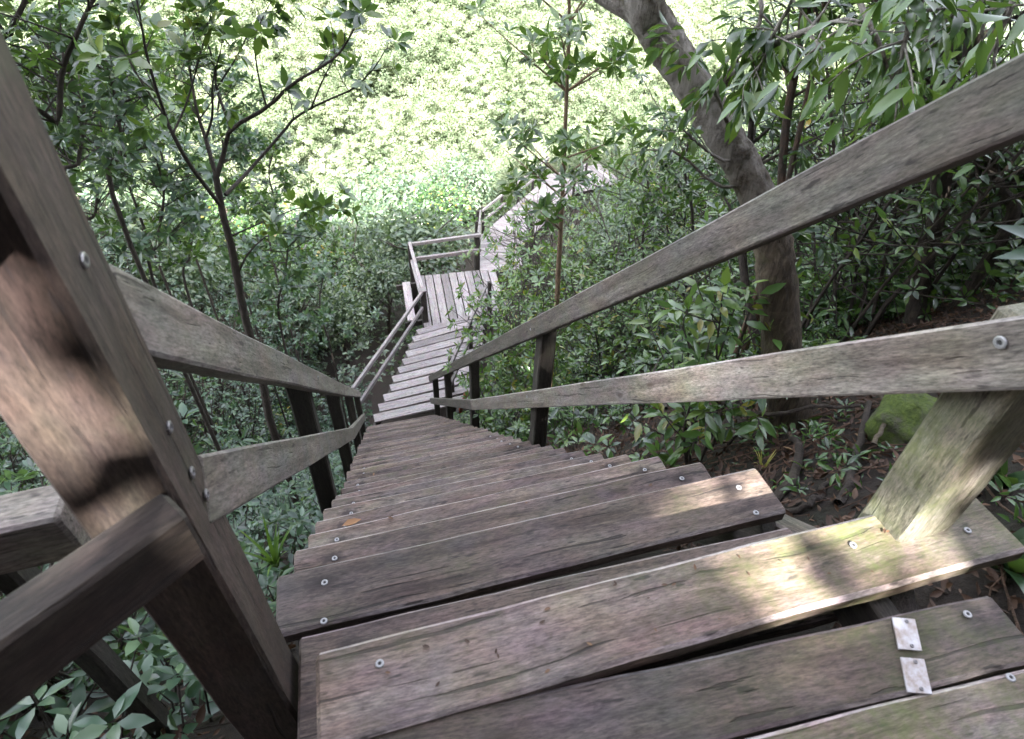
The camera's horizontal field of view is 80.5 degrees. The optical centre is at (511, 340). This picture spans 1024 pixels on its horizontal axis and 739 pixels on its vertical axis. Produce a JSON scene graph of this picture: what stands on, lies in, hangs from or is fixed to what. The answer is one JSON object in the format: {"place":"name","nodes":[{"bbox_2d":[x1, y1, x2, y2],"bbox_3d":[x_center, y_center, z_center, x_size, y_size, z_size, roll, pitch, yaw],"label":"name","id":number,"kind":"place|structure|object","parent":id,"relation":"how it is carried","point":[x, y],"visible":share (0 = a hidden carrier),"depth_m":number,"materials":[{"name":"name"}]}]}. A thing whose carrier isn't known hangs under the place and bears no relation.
{"place":"outdoors","nodes":[
{"label":"outdoors","id":0,"kind":"place"},
{"bbox_2d":[0,0,1023,738],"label":"hillside","id":1,"kind":"structure","parent":0,"point":[964,584],"depth_m":3.90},
{"bbox_2d":[0,0,42,100],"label":"slender tree","id":2,"kind":"object","parent":1,"relation":"on","point":[21,7],"visible":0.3,"depth_m":3.19,"materials":[{"name":"green plant"}]},
{"bbox_2d":[0,0,131,125],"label":"slender tree","id":3,"kind":"object","parent":1,"relation":"on","point":[33,54],"visible":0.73,"depth_m":3.30,"materials":[{"name":"green plant"}]},
{"bbox_2d":[0,2,150,192],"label":"slender tree","id":4,"kind":"object","parent":1,"relation":"on","point":[73,178],"visible":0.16,"depth_m":4.36,"materials":[{"name":"green plant"}]},
{"bbox_2d":[5,0,150,135],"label":"slender tree","id":5,"kind":"object","parent":1,"relation":"on","point":[76,11],"visible":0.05,"depth_m":5.67,"materials":[{"name":"green plant"}]},
{"bbox_2d":[6,1,183,242],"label":"slender tree","id":6,"kind":"object","parent":1,"relation":"on","point":[165,83],"visible":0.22,"depth_m":4.16,"materials":[{"name":"green plant"}]},
{"bbox_2d":[33,27,190,220],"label":"slender tree","id":7,"kind":"object","parent":1,"relation":"on","point":[165,134],"visible":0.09,"depth_m":5.29,"materials":[{"name":"green plant"}]},
{"bbox_2d":[74,154,173,247],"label":"valley tree","id":8,"kind":"object","parent":1,"relation":"on","point":[88,190],"visible":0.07,"depth_m":14.41,"materials":[{"name":"green plant"}]},
{"bbox_2d":[9,7,254,527],"bbox_3d":[-2.614,0.151,5.056,0.935,5.306,0.802,28,46,28],"label":"slender tree","id":9,"kind":"object","parent":1,"relation":"on","point":[116,108],"visible":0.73,"depth_m":3.67,"materials":[{"name":"green plant"}]},
{"bbox_2d":[81,186,195,273],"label":"valley tree","id":10,"kind":"object","parent":1,"relation":"on","point":[137,199],"visible":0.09,"depth_m":14.53,"materials":[{"name":"green plant"}]},
{"bbox_2d":[48,33,232,442],"bbox_3d":[-4.365,-0.296,8.628,1.904,7.443,1.678,-9,41,-13],"label":"slender tree","id":11,"kind":"object","parent":1,"relation":"on","point":[179,76],"visible":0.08,"depth_m":6.91,"materials":[{"name":"green plant"}]},
{"bbox_2d":[0,392,287,738],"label":"undergrowth","id":12,"kind":"object","parent":1,"relation":"on","point":[30,475],"visible":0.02,"depth_m":2.15,"materials":[{"name":"green plant"}]},
{"bbox_2d":[66,109,254,518],"bbox_3d":[-3.267,0.194,6.884,1.754,5.903,1.586,-17,44,-21],"label":"slender tree","id":13,"kind":"object","parent":1,"relation":"on","point":[197,209],"visible":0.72,"depth_m":5.44,"materials":[{"name":"green plant"}]},
{"bbox_2d":[0,253,324,468],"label":"undergrowth","id":14,"kind":"object","parent":1,"relation":"on","point":[196,446],"depth_m":7.23,"materials":[{"name":"green plant"}]},
{"bbox_2d":[0,188,330,490],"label":"undergrowth","id":15,"kind":"object","parent":1,"relation":"on","point":[237,406],"visible":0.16,"depth_m":10.33,"materials":[{"name":"green plant"}]},
{"bbox_2d":[104,193,230,263],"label":"valley tree","id":16,"kind":"object","parent":1,"relation":"on","point":[182,206],"depth_m":21.25,"materials":[{"name":"green plant"}]},
{"bbox_2d":[3,283,334,520],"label":"undergrowth","id":17,"kind":"object","parent":1,"relation":"on","point":[280,427],"visible":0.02,"depth_m":12.40,"materials":[{"name":"green plant"}]},
{"bbox_2d":[102,214,246,310],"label":"valley tree","id":18,"kind":"object","parent":1,"relation":"on","point":[190,275],"visible":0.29,"depth_m":13.71,"materials":[{"name":"green plant"}]},
{"bbox_2d":[0,368,372,738],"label":"ground cover","id":19,"kind":"object","parent":1,"relation":"on","point":[281,509],"visible":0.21,"depth_m":1.91,"materials":[{"name":"green plant"}]},
{"bbox_2d":[114,9,259,431],"bbox_3d":[-4.534,-0.651,9.790,1.770,8.280,1.718,-9,41,-13],"label":"slender tree","id":20,"kind":"object","parent":1,"relation":"on","point":[166,48],"visible":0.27,"depth_m":7.53,"materials":[{"name":"green plant"}]},
{"bbox_2d":[109,130,267,445],"bbox_3d":[-3.922,0.336,8.665,1.859,6.239,1.776,-31,50,-33],"label":"slender tree","id":21,"kind":"object","parent":1,"relation":"on","point":[187,247],"visible":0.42,"depth_m":7.08,"materials":[{"name":"green plant"}]},
{"bbox_2d":[156,43,290,435],"bbox_3d":[-4.029,-0.535,10.195,1.436,8.150,1.819,6,40,5],"label":"slender tree","id":22,"kind":"object","parent":1,"relation":"on","point":[235,153],"visible":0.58,"depth_m":8.10,"materials":[{"name":"green plant"}]},
{"bbox_2d":[154,172,298,292],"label":"valley tree","id":23,"kind":"object","parent":1,"relation":"on","point":[236,223],"visible":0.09,"depth_m":19.49,"materials":[{"name":"green plant"}]},
{"bbox_2d":[69,0,414,505],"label":"young tree","id":24,"kind":"object","parent":1,"relation":"on","point":[124,49],"visible":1,"depth_m":3.34,"materials":[{"name":"green plant"}]},
{"bbox_2d":[209,119,310,361],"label":"slender tree","id":25,"kind":"object","parent":1,"relation":"on","point":[284,179],"visible":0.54,"depth_m":9.23,"materials":[{"name":"green plant"}]},
{"bbox_2d":[239,516,294,576],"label":"grass tuft","id":26,"kind":"object","parent":1,"relation":"on","point":[273,561],"visible":0.94,"depth_m":2.66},
{"bbox_2d":[213,198,322,302],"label":"valley tree","id":27,"kind":"object","parent":1,"relation":"on","point":[266,241],"visible":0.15,"depth_m":18.75,"materials":[{"name":"green plant"}]},
{"bbox_2d":[205,181,346,354],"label":"slender tree","id":28,"kind":"object","parent":1,"relation":"on","point":[289,279],"visible":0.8,"depth_m":6.84,"materials":[{"name":"green plant"}]},
{"bbox_2d":[230,256,352,364],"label":"valley tree","id":29,"kind":"object","parent":1,"relation":"on","point":[300,306],"visible":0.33,"depth_m":15.00,"materials":[{"name":"green plant"}]},
{"bbox_2d":[253,202,364,284],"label":"valley tree","id":30,"kind":"object","parent":1,"relation":"on","point":[327,220],"visible":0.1,"depth_m":21.00,"materials":[{"name":"green plant"}]},
{"bbox_2d":[249,240,383,449],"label":"slender tree","id":31,"kind":"object","parent":1,"relation":"on","point":[323,319],"visible":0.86,"depth_m":9.10,"materials":[{"name":"green plant"}]},
{"bbox_2d":[269,225,386,340],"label":"valley tree","id":32,"kind":"object","parent":1,"relation":"on","point":[339,265],"visible":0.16,"depth_m":18.01,"materials":[{"name":"green plant"}]},
{"bbox_2d":[298,281,375,366],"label":"valley tree","id":33,"kind":"object","parent":1,"relation":"on","point":[354,318],"visible":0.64,"depth_m":15.26,"materials":[{"name":"green plant"}]},
{"bbox_2d":[292,181,400,287],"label":"valley tree","id":34,"kind":"object","parent":1,"relation":"on","point":[365,201],"visible":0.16,"depth_m":23.54,"materials":[{"name":"green plant"}]},
{"bbox_2d":[320,212,404,315],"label":"valley tree","id":35,"kind":"object","parent":1,"relation":"on","point":[347,223],"visible":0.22,"depth_m":19.85,"materials":[{"name":"green plant"}]},
{"bbox_2d":[335,240,427,335],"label":"valley tree","id":36,"kind":"object","parent":1,"relation":"on","point":[373,272],"visible":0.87,"depth_m":17.31,"materials":[{"name":"green plant"}]},
{"bbox_2d":[326,157,457,244],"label":"valley tree","id":37,"kind":"object","parent":1,"relation":"on","point":[400,183],"visible":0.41,"depth_m":27.76,"materials":[{"name":"green plant"}]},
{"bbox_2d":[346,191,474,304],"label":"valley tree","id":38,"kind":"object","parent":1,"relation":"on","point":[410,232],"visible":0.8,"depth_m":18.46,"materials":[{"name":"green plant"}]},
{"bbox_2d":[351,281,491,425],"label":"stepped ramp","id":39,"kind":"structure","parent":1,"relation":"on","point":[429,346],"depth_m":12.97,"materials":[{"name":"wood"}]},
{"bbox_2d":[169,164,680,423],"bbox_3d":[-4.642,-3.284,24.085,31.084,15.438,23.386,-9,41,-13],"label":"ground cover","id":40,"kind":"object","parent":1,"relation":"on","point":[341,372],"visible":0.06,"depth_m":17.69,"materials":[{"name":"green plant"}]},
{"bbox_2d":[399,168,475,246],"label":"valley tree","id":41,"kind":"object","parent":1,"relation":"on","point":[461,196],"visible":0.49,"depth_m":25.96,"materials":[{"name":"green plant"}]},
{"bbox_2d":[396,232,504,327],"bbox_3d":[-1.601,-1.026,16.196,2.757,2.644,2.613,-9,41,-13],"label":"landing","id":42,"kind":"object","parent":1,"relation":"on","point":[419,283],"visible":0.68,"depth_m":16.06,"materials":[{"name":"wood"}]},
{"bbox_2d":[422,147,501,230],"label":"valley tree","id":43,"kind":"object","parent":1,"relation":"on","point":[458,179],"visible":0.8,"depth_m":29.42,"materials":[{"name":"green plant"}]},
{"bbox_2d":[113,127,824,355],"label":"undergrowth","id":44,"kind":"object","parent":1,"relation":"on","point":[623,168],"visible":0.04,"depth_m":17.87,"materials":[{"name":"green plant"}]},
{"bbox_2d":[0,0,941,278],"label":"forest","id":45,"kind":"object","parent":1,"relation":"on","point":[438,26],"visible":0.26,"depth_m":38.94,"materials":[{"name":"green plant"}]},
{"bbox_2d":[442,349,533,438],"bbox_3d":[-0.041,0.794,7.485,1.533,1.504,1.117,-27,48,-31],"label":"shrub","id":46,"kind":"object","parent":1,"relation":"on","point":[508,414],"visible":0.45,"depth_m":7.40,"materials":[{"name":"green plant"}]},
{"bbox_2d":[475,210,521,273],"bbox_3d":[-0.481,-2.978,20.085,1.493,4.183,5.908,0,40,-2],"label":"flight","id":47,"kind":"object","parent":1,"relation":"on","point":[485,264],"visible":0.49,"depth_m":19.48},
{"bbox_2d":[0,30,1023,738],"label":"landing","id":48,"kind":"object","parent":1,"relation":"on","point":[112,520],"visible":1,"depth_m":1.05,"materials":[{"name":"grey"}]},
{"bbox_2d":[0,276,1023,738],"bbox_3d":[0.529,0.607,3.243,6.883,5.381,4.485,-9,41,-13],"label":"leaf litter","id":49,"kind":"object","parent":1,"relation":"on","point":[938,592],"visible":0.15,"depth_m":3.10,"materials":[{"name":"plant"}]},
{"bbox_2d":[481,156,587,246],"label":"boardwalk","id":50,"kind":"structure","parent":1,"relation":"on","point":[501,223],"depth_m":24.98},
{"bbox_2d":[447,275,624,415],"bbox_3d":[0.341,0.317,8.161,2.441,2.546,1.631,1,40,-1],"label":"shrub","id":51,"kind":"object","parent":1,"relation":"on","point":[501,357],"visible":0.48,"depth_m":7.85,"materials":[{"name":"green plant"}]},
{"bbox_2d":[445,233,631,410],"bbox_3d":[0.305,0.079,9.324,2.878,3.502,2.731,-9,41,-13],"label":"shrub","id":52,"kind":"object","parent":1,"relation":"on","point":[515,320],"visible":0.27,"depth_m":8.92,"materials":[{"name":"green plant"}]},
{"bbox_2d":[454,183,625,383],"bbox_3d":[0.562,-1.140,12.023,3.966,4.536,3.854,-9,41,-13],"label":"shrub","id":53,"kind":"object","parent":1,"relation":"on","point":[545,265],"visible":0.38,"depth_m":10.97,"materials":[{"name":"green plant"}]},
{"bbox_2d":[469,170,612,325],"bbox_3d":[0.547,-1.585,13.042,2.936,4.402,2.649,-9,41,-13],"label":"shrub","id":54,"kind":"object","parent":1,"relation":"on","point":[543,244],"visible":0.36,"depth_m":12.25,"materials":[{"name":"green plant"}]},
{"bbox_2d":[461,0,642,386],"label":"sapling","id":55,"kind":"object","parent":1,"relation":"on","point":[563,139],"visible":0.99,"depth_m":5.01,"materials":[{"name":"green plant"}]},
{"bbox_2d":[109,53,1023,738],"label":"steep staircase","id":56,"kind":"structure","parent":1,"relation":"on","point":[473,509],"depth_m":1.52,"materials":[{"name":"grey"}]},
{"bbox_2d":[342,518,360,525],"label":"fallen leaf","id":57,"kind":"object","parent":56,"relation":"on","point":[351,521],"visible":1,"depth_m":2.31,"materials":[{"name":"brown"}]},
{"bbox_2d":[373,422,888,686],"bbox_3d":[-0.859,1.048,6.038,1.287,7.138,7.215,-9,41,-13],"label":"leaf debris","id":58,"kind":"object","parent":56,"relation":"on","point":[548,608],"visible":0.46,"depth_m":1.18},
{"bbox_2d":[546,164,619,208],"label":"deck","id":59,"kind":"structure","parent":1,"relation":"on","point":[600,173],"depth_m":28.91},
{"bbox_2d":[587,211,648,277],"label":"valley tree","id":60,"kind":"object","parent":1,"relation":"on","point":[605,255],"visible":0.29,"depth_m":13.29,"materials":[{"name":"green plant"}]},
{"bbox_2d":[602,176,671,245],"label":"valley tree","id":61,"kind":"object","parent":1,"relation":"on","point":[621,201],"visible":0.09,"depth_m":15.98,"materials":[{"name":"green plant"}]},
{"bbox_2d":[552,215,738,380],"bbox_3d":[1.363,-0.219,6.676,2.007,2.453,1.615,27,46,26],"label":"shrub","id":62,"kind":"object","parent":1,"relation":"on","point":[614,324],"visible":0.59,"depth_m":6.59,"materials":[{"name":"green plant"}]},
{"bbox_2d":[569,117,735,331],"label":"slender tree","id":63,"kind":"object","parent":1,"relation":"on","point":[698,202],"visible":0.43,"depth_m":7.21,"materials":[{"name":"green plant"}]},
{"bbox_2d":[645,447,682,468],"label":"broad leaf plant","id":64,"kind":"object","parent":1,"relation":"on","point":[672,458],"visible":0.37,"depth_m":3.74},
{"bbox_2d":[649,186,714,250],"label":"valley tree","id":65,"kind":"object","parent":1,"relation":"on","point":[685,220],"visible":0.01,"depth_m":13.23,"materials":[{"name":"green plant"}]},
{"bbox_2d":[491,218,908,426],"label":"undergrowth","id":66,"kind":"object","parent":1,"relation":"on","point":[750,351],"visible":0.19,"depth_m":5.42,"materials":[{"name":"green plant"}]},
{"bbox_2d":[622,54,796,301],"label":"slender tree","id":67,"kind":"object","parent":1,"relation":"on","point":[672,174],"visible":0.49,"depth_m":6.57,"materials":[{"name":"green plant"}]},
{"bbox_2d":[403,194,1023,462],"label":"ground cover","id":68,"kind":"object","parent":1,"relation":"on","point":[616,414],"visible":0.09,"depth_m":4.82,"materials":[{"name":"green plant"}]},
{"bbox_2d":[616,266,839,464],"bbox_3d":[1.118,0.235,3.299,1.188,1.618,0.901,8,40,7],"label":"shrub","id":69,"kind":"object","parent":1,"relation":"on","point":[700,411],"visible":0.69,"depth_m":3.19,"materials":[{"name":"green plant"}]},
{"bbox_2d":[732,433,758,463],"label":"seedling","id":70,"kind":"object","parent":1,"relation":"on","point":[744,440],"visible":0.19,"depth_m":3.25,"materials":[{"name":"green plant"}]},
{"bbox_2d":[494,146,1023,379],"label":"undergrowth","id":71,"kind":"object","parent":1,"relation":"on","point":[944,284],"visible":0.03,"depth_m":5.15,"materials":[{"name":"green plant"}]},
{"bbox_2d":[754,449,775,468],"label":"grass tuft","id":72,"kind":"object","parent":1,"relation":"on","point":[766,463],"visible":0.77,"depth_m":3.03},
{"bbox_2d":[681,2,856,354],"bbox_3d":[1.408,-0.557,3.959,0.944,2.753,1.403,-9,41,-13],"label":"slender tree","id":73,"kind":"object","parent":1,"relation":"on","point":[724,192],"visible":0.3,"depth_m":3.51,"materials":[{"name":"green plant"}]},
{"bbox_2d":[754,422,799,457],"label":"seedling","id":74,"kind":"object","parent":1,"relation":"on","point":[772,442],"visible":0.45,"depth_m":3.21,"materials":[{"name":"green plant"}]},
{"bbox_2d":[769,474,808,494],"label":"seedling","id":75,"kind":"object","parent":1,"relation":"on","point":[789,480],"visible":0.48,"depth_m":2.60,"materials":[{"name":"green plant"}]},
{"bbox_2d":[721,401,860,416],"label":"fallen branch","id":76,"kind":"object","parent":1,"relation":"on","point":[779,413],"visible":0.77,"depth_m":3.21,"materials":[{"name":"wood"}]},
{"bbox_2d":[560,0,1023,357],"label":"undergrowth","id":77,"kind":"object","parent":1,"relation":"on","point":[890,224],"visible":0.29,"depth_m":4.26,"materials":[{"name":"green plant"}]},
{"bbox_2d":[567,308,1023,632],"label":"fallen twigs","id":78,"kind":"object","parent":1,"relation":"on","point":[871,467],"depth_m":2.92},
{"bbox_2d":[744,76,869,278],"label":"slender tree","id":79,"kind":"object","parent":1,"relation":"on","point":[765,116],"visible":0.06,"depth_m":6.15,"materials":[{"name":"green plant"}]},
{"bbox_2d":[593,0,1023,435],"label":"leaning tree","id":80,"kind":"object","parent":1,"relation":"on","point":[709,108],"visible":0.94,"depth_m":2.14,"materials":[{"name":"green plant"}]},
{"bbox_2d":[713,0,906,357],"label":"slender tree","id":81,"kind":"object","parent":1,"relation":"on","point":[791,95],"visible":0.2,"depth_m":3.17,"materials":[{"name":"green plant"}]},
{"bbox_2d":[786,477,835,514],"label":"fallen branch","id":82,"kind":"object","parent":1,"relation":"on","point":[809,503],"visible":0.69,"depth_m":2.44,"materials":[{"name":"wood"}]},
{"bbox_2d":[802,452,828,471],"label":"seedling","id":83,"kind":"object","parent":1,"relation":"on","point":[816,456],"visible":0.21,"depth_m":2.78,"materials":[{"name":"green plant"}]},
{"bbox_2d":[709,0,934,404],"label":"slender tree","id":84,"kind":"object","parent":1,"relation":"on","point":[846,12],"visible":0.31,"depth_m":2.99,"materials":[{"name":"green plant"}]},
{"bbox_2d":[801,421,846,449],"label":"seedling","id":85,"kind":"object","parent":1,"relation":"on","point":[822,443],"visible":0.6,"depth_m":2.88,"materials":[{"name":"green plant"}]},
{"bbox_2d":[806,412,849,440],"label":"seedling","id":86,"kind":"object","parent":1,"relation":"on","point":[820,424],"visible":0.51,"depth_m":3.13,"materials":[{"name":"green plant"}]},
{"bbox_2d":[816,425,851,463],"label":"seedling","id":87,"kind":"object","parent":1,"relation":"on","point":[827,444],"visible":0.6,"depth_m":2.75,"materials":[{"name":"green plant"}]},
{"bbox_2d":[817,453,863,486],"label":"seedling","id":88,"kind":"object","parent":1,"relation":"on","point":[850,460],"visible":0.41,"depth_m":2.47,"materials":[{"name":"green plant"}]},
{"bbox_2d":[766,55,923,261],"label":"slender tree","id":89,"kind":"object","parent":1,"relation":"on","point":[838,119],"visible":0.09,"depth_m":5.74,"materials":[{"name":"green plant"}]},
{"bbox_2d":[835,398,862,417],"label":"seedling","id":90,"kind":"object","parent":1,"relation":"on","point":[840,402],"visible":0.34,"depth_m":3.18,"materials":[{"name":"green plant"}]},
{"bbox_2d":[832,400,871,505],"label":"fallen branch","id":91,"kind":"object","parent":1,"relation":"on","point":[848,481],"visible":0.81,"depth_m":2.55,"materials":[{"name":"wood"}]},
{"bbox_2d":[833,444,877,495],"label":"seedling","id":92,"kind":"object","parent":1,"relation":"on","point":[856,459],"visible":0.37,"depth_m":2.54,"materials":[{"name":"green plant"}]},
{"bbox_2d":[872,440,902,460],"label":"seedling","id":93,"kind":"object","parent":1,"relation":"on","point":[885,447],"visible":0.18,"depth_m":2.53,"materials":[{"name":"green plant"}]},
{"bbox_2d":[788,34,1009,261],"bbox_3d":[3.793,-1.973,6.672,1.517,2.959,1.925,-9,41,-13],"label":"slender tree","id":94,"kind":"object","parent":1,"relation":"on","point":[858,100],"visible":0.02,"depth_m":6.20,"materials":[{"name":"green plant"}]},
{"bbox_2d":[864,393,937,443],"bbox_3d":[1.730,0.347,2.669,0.234,0.257,0.321,38,66,25],"label":"mossy stone","id":95,"kind":"object","parent":1,"relation":"on","point":[902,416],"visible":0.58,"depth_m":2.58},
{"bbox_2d":[871,395,886,445],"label":"fallen branch","id":96,"kind":"object","parent":95,"relation":"on","point":[878,434],"visible":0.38,"depth_m":2.51,"materials":[{"name":"wood"}]},
{"bbox_2d":[846,0,1021,211],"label":"slender tree","id":97,"kind":"object","parent":1,"relation":"on","point":[943,71],"visible":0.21,"depth_m":3.04,"materials":[{"name":"green plant"}]},
{"bbox_2d":[856,43,1023,256],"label":"slender tree","id":98,"kind":"object","parent":1,"relation":"on","point":[985,203],"visible":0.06,"depth_m":4.77,"materials":[{"name":"green plant"}]},
{"bbox_2d":[865,0,1023,325],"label":"slender tree","id":99,"kind":"object","parent":1,"relation":"on","point":[913,310],"visible":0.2,"depth_m":3.84,"materials":[{"name":"green plant"}]},
{"bbox_2d":[893,2,1023,310],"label":"slender tree","id":100,"kind":"object","parent":1,"relation":"on","point":[1013,211],"visible":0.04,"depth_m":3.90,"materials":[{"name":"green plant"}]},
{"bbox_2d":[946,142,1023,286],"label":"slender tree","id":101,"kind":"object","parent":1,"relation":"on","point":[971,261],"visible":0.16,"depth_m":4.28,"materials":[{"name":"green plant"}]},
{"bbox_2d":[981,475,1023,530],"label":"seedling","id":102,"kind":"object","parent":1,"relation":"on","point":[1013,488],"visible":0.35,"depth_m":1.82,"materials":[{"name":"green plant"}]},
{"bbox_2d":[981,474,1023,506],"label":"seedling","id":103,"kind":"object","parent":1,"relation":"on","point":[1006,481],"visible":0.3,"depth_m":1.82,"materials":[{"name":"green plant"}]},
{"bbox_2d":[991,527,1023,592],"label":"broad leaf plant","id":104,"kind":"object","parent":1,"relation":"on","point":[1016,566],"visible":0.44,"depth_m":1.60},
{"bbox_2d":[991,460,1023,488],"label":"broad leaf plant","id":105,"kind":"object","parent":1,"relation":"on","point":[1017,477],"visible":0.35,"depth_m":1.92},
{"bbox_2d":[995,225,1023,278],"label":"sapling","id":106,"kind":"object","parent":1,"relation":"on","point":[1017,230],"visible":1,"depth_m":1.18,"materials":[{"name":"green plant"}]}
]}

